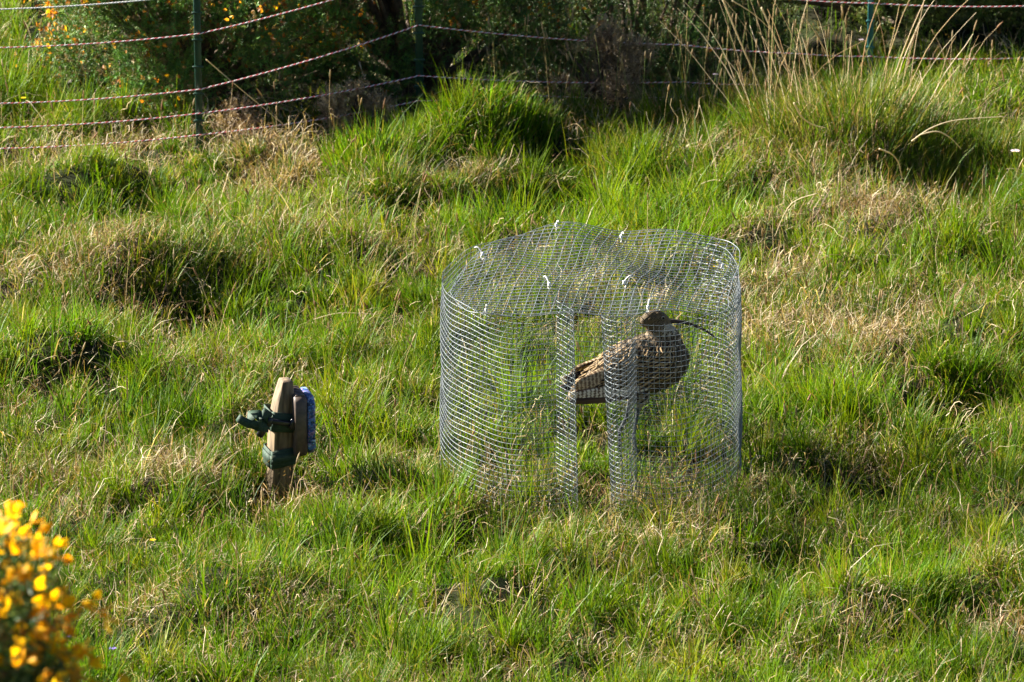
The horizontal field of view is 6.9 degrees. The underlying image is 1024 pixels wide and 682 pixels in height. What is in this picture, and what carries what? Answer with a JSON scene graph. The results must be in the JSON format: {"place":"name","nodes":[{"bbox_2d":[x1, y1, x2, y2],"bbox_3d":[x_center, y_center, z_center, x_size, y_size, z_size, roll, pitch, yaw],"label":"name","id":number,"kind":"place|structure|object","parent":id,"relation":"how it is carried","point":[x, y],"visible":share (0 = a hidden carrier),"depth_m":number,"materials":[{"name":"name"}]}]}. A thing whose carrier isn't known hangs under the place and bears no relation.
{"place":"outdoors","nodes":[
{"label":"outdoors","id":0,"kind":"place"},
{"bbox_2d":[0,0,1023,681],"bbox_3d":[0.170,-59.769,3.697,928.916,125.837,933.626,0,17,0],"label":"ground","id":1,"kind":"structure","parent":0,"point":[72,180],"depth_m":20.91,"materials":[{"name":"green plant"}]},
{"bbox_2d":[0,498,130,681],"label":"gorse bush","id":2,"kind":"object","parent":1,"relation":"on","point":[38,654],"visible":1,"depth_m":11.61,"materials":[{"name":"yellow plant"}]},
{"bbox_2d":[152,134,179,182],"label":"dry stem","id":3,"kind":"object","parent":1,"relation":"on","point":[167,155],"visible":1,"depth_m":22.61,"materials":[{"name":"beige plant"}]},
{"bbox_2d":[145,439,245,492],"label":"grass tussock","id":4,"kind":"object","parent":1,"relation":"on","point":[194,469],"depth_m":20.00,"materials":[{"name":"green plant"}]},
{"bbox_2d":[13,0,381,123],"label":"gorse bush","id":5,"kind":"object","parent":1,"relation":"on","point":[168,60],"visible":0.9,"depth_m":23.41,"materials":[{"name":"green plant"}]},
{"bbox_2d":[203,87,262,141],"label":"dead gorse","id":6,"kind":"object","parent":1,"relation":"on","point":[236,115],"visible":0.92,"depth_m":23.16,"materials":[{"name":"beige plant"}]},
{"bbox_2d":[206,59,291,131],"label":"dry stem","id":7,"kind":"object","parent":1,"relation":"on","point":[243,91],"visible":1,"depth_m":22.93,"materials":[{"name":"brown plant"}]},
{"bbox_2d":[212,127,329,194],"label":"grass tussock","id":8,"kind":"object","parent":1,"relation":"on","point":[269,152],"depth_m":22.86,"materials":[{"name":"green plant"}]},
{"bbox_2d":[265,377,293,502],"bbox_3d":[-0.547,0.315,20.090,0.051,0.470,0.060,-3,18,-18],"label":"wooden stake","id":9,"kind":"object","parent":1,"relation":"on","point":[282,401],"visible":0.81,"depth_m":20.04,"materials":[{"name":"brown wood"}]},
{"bbox_2d":[236,404,294,437],"bbox_3d":[-0.573,0.181,20.030,0.163,0.075,0.093,-6,18,-19],"label":"webbing strap","id":10,"kind":"object","parent":9,"relation":"attached to","point":[266,421],"visible":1,"depth_m":19.99,"materials":[{"name":"fabric"}]},
{"bbox_2d":[262,443,296,468],"bbox_3d":[-0.542,0.265,20.076,0.077,0.051,0.078,-5,18,-17],"label":"webbing strap","id":11,"kind":"object","parent":9,"relation":"attached to","point":[282,458],"visible":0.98,"depth_m":20.04,"materials":[{"name":"green fabric"}]},
{"bbox_2d":[290,386,315,455],"bbox_3d":[-0.499,0.187,20.054,0.064,0.150,0.104,-4,17,-13],"label":"trail camera","id":12,"kind":"object","parent":9,"relation":"attached to","point":[304,426],"visible":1,"depth_m":20.01,"materials":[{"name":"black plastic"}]},
{"bbox_2d":[314,313,380,319],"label":"dry stem","id":13,"kind":"object","parent":1,"relation":"on","point":[338,313],"visible":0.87,"depth_m":21.33,"materials":[{"name":"plant"}]},
{"bbox_2d":[313,72,395,132],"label":"dead gorse","id":14,"kind":"object","parent":1,"relation":"on","point":[371,102],"visible":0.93,"depth_m":23.24,"materials":[{"name":"plant"}]},
{"bbox_2d":[310,107,438,180],"bbox_3d":[-0.378,-0.522,22.810,0.383,0.223,0.376,-6,18,-19],"label":"grass tussock","id":15,"kind":"object","parent":1,"relation":"on","point":[363,143],"depth_m":22.80,"materials":[{"name":"green plant"}]},
{"bbox_2d":[338,148,456,212],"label":"grass tussock","id":16,"kind":"object","parent":1,"relation":"on","point":[412,190],"depth_m":22.62,"materials":[{"name":"green plant"}]},
{"bbox_2d":[342,437,478,509],"bbox_3d":[-0.239,0.308,19.985,0.362,0.166,0.353,0,17,0],"label":"grass tussock","id":17,"kind":"object","parent":1,"relation":"on","point":[397,475],"depth_m":19.98,"materials":[{"name":"green plant"}]},
{"bbox_2d":[244,0,585,105],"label":"gorse bush","id":18,"kind":"object","parent":1,"relation":"on","point":[394,55],"visible":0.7,"depth_m":23.61,"materials":[{"name":"green plant"}]},
{"bbox_2d":[399,149,528,218],"bbox_3d":[-0.153,-0.399,22.752,0.410,0.215,0.410,14,22,38],"label":"grass tussock","id":19,"kind":"object","parent":1,"relation":"on","point":[468,182],"depth_m":22.71,"materials":[{"name":"green plant"}]},
{"bbox_2d":[401,69,568,176],"bbox_3d":[-0.075,-0.568,23.094,0.480,0.367,0.469,0,17,0],"label":"grass tussock","id":20,"kind":"object","parent":1,"relation":"on","point":[514,112],"depth_m":23.02,"materials":[{"name":"green plant"}]},
{"bbox_2d":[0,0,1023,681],"bbox_3d":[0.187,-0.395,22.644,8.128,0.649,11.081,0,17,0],"label":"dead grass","id":21,"kind":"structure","parent":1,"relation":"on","point":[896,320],"depth_m":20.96,"materials":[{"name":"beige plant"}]},
{"bbox_2d":[0,0,1023,156],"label":"electric fence","id":22,"kind":"object","parent":1,"relation":"on","point":[418,33],"visible":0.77,"depth_m":23.10,"materials":[{"name":"metal"}]},
{"bbox_2d":[0,0,1023,681],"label":"seed stalks","id":23,"kind":"object","parent":1,"relation":"on","point":[680,38],"visible":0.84,"depth_m":22.14,"materials":[{"name":"plant"}]},
{"bbox_2d":[1,4,1023,681],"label":"sedge heads","id":24,"kind":"object","parent":1,"relation":"on","point":[497,316],"visible":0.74,"depth_m":21.15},
{"bbox_2d":[471,147,584,226],"bbox_3d":[0.044,-0.403,22.768,0.329,0.222,0.315,-15,22,-40],"label":"grass tussock","id":25,"kind":"object","parent":1,"relation":"on","point":[544,186],"depth_m":22.76,"materials":[{"name":"green plant"}]},
{"bbox_2d":[440,220,742,529],"bbox_3d":[0.187,0.097,20.150,0.722,0.606,0.771,0,17,0],"label":"nest cage","id":26,"kind":"object","parent":1,"relation":"on","point":[445,384],"visible":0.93,"depth_m":19.98,"materials":[{"name":"metal"}]},
{"bbox_2d":[544,12,661,107],"bbox_3d":[0.269,-0.777,23.508,0.268,0.295,0.325,-15,22,-40],"label":"dead gorse","id":27,"kind":"object","parent":1,"relation":"on","point":[604,41],"visible":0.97,"depth_m":23.46,"materials":[{"name":"brown plant"}]},
{"bbox_2d":[463,0,805,103],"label":"gorse bush","id":28,"kind":"object","parent":1,"relation":"on","point":[644,18],"visible":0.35,"depth_m":23.94,"materials":[{"name":"green plant"}]},
{"bbox_2d":[560,309,716,477],"bbox_3d":[0.302,0.128,20.215,0.400,0.415,0.140,-7,19,-23],"label":"curlew","id":29,"kind":"object","parent":1,"relation":"on","point":[590,381],"visible":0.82,"depth_m":20.14,"materials":[{"name":"brown"}]},
{"bbox_2d":[637,55,812,136],"bbox_3d":[0.592,-0.678,23.358,0.540,0.254,0.547,0,17,0],"label":"rush clump","id":30,"kind":"object","parent":1,"relation":"on","point":[690,90],"visible":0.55,"depth_m":23.34,"materials":[{"name":"green plant"}]},
{"bbox_2d":[722,0,761,91],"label":"dry stem","id":31,"kind":"object","parent":1,"relation":"on","point":[740,42],"visible":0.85,"depth_m":23.19,"materials":[{"name":"beige plant"}]},
{"bbox_2d":[732,0,770,29],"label":"dry stem","id":32,"kind":"object","parent":1,"relation":"on","point":[751,12],"visible":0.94,"depth_m":23.22,"materials":[{"name":"beige plant"}]},
{"bbox_2d":[775,193,817,234],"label":"dry stem","id":33,"kind":"object","parent":1,"relation":"on","point":[793,202],"visible":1,"depth_m":22.02,"materials":[{"name":"beige plant"}]},
{"bbox_2d":[660,0,1009,197],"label":"rush clump","id":34,"kind":"object","parent":1,"relation":"on","point":[837,98],"visible":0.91,"depth_m":22.90,"materials":[{"name":"green plant"}]},
{"bbox_2d":[761,7,795,84],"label":"dry stem","id":35,"kind":"object","parent":34,"relation":"on","point":[775,38],"visible":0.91,"depth_m":23.14,"materials":[{"name":"beige plant"}]},
{"bbox_2d":[793,102,825,127],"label":"dry stem","id":36,"kind":"object","parent":34,"relation":"in","point":[805,119],"visible":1,"depth_m":22.69,"materials":[{"name":"beige plant"}]},
{"bbox_2d":[879,148,902,178],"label":"dry stem","id":37,"kind":"object","parent":34,"relation":"attached to","point":[894,157],"visible":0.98,"depth_m":22.62,"materials":[{"name":"beige plant"}]},
{"bbox_2d":[749,0,1023,44],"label":"gorse bush","id":38,"kind":"object","parent":1,"relation":"on","point":[927,18],"visible":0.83,"depth_m":24.11,"materials":[{"name":"green plant"}]},
{"bbox_2d":[799,535,976,619],"bbox_3d":[0.847,0.538,19.256,0.421,0.207,0.426,0,17,0],"label":"grass tussock","id":39,"kind":"object","parent":1,"relation":"on","point":[876,569],"depth_m":19.20,"materials":[{"name":"green plant"}]},
{"bbox_2d":[908,608,936,645],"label":"dry stem","id":40,"kind":"object","parent":1,"relation":"on","point":[917,617],"visible":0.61,"depth_m":18.91,"materials":[{"name":"plant"}]},
{"bbox_2d":[851,98,1023,209],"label":"rush clump","id":41,"kind":"object","parent":1,"relation":"on","point":[977,148],"visible":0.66,"depth_m":22.89,"materials":[{"name":"green plant"}]},
{"bbox_2d":[919,131,960,148],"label":"dry stem","id":42,"kind":"object","parent":1,"relation":"on","point":[939,132],"visible":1,"depth_m":22.49,"materials":[{"name":"beige plant"}]},
{"bbox_2d":[911,116,1004,140],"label":"dry stem","id":43,"kind":"object","parent":1,"relation":"on","point":[951,121],"visible":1,"depth_m":22.55,"materials":[{"name":"beige plant"}]},
{"bbox_2d":[952,0,1023,42],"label":"gorse bush","id":44,"kind":"object","parent":1,"relation":"on","point":[1021,9],"visible":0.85,"depth_m":24.17,"materials":[{"name":"green plant"}]},
{"bbox_2d":[1010,149,1019,177],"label":"cuckooflower","id":45,"kind":"object","parent":1,"relation":"on","point":[1016,150],"visible":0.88,"depth_m":22.78,"materials":[{"name":"white plant"}]},
{"bbox_2d":[0,5,1023,681],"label":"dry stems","id":46,"kind":"object","parent":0,"point":[682,521],"depth_m":20.77,"materials":[{"name":"beige plant"}]}
]}

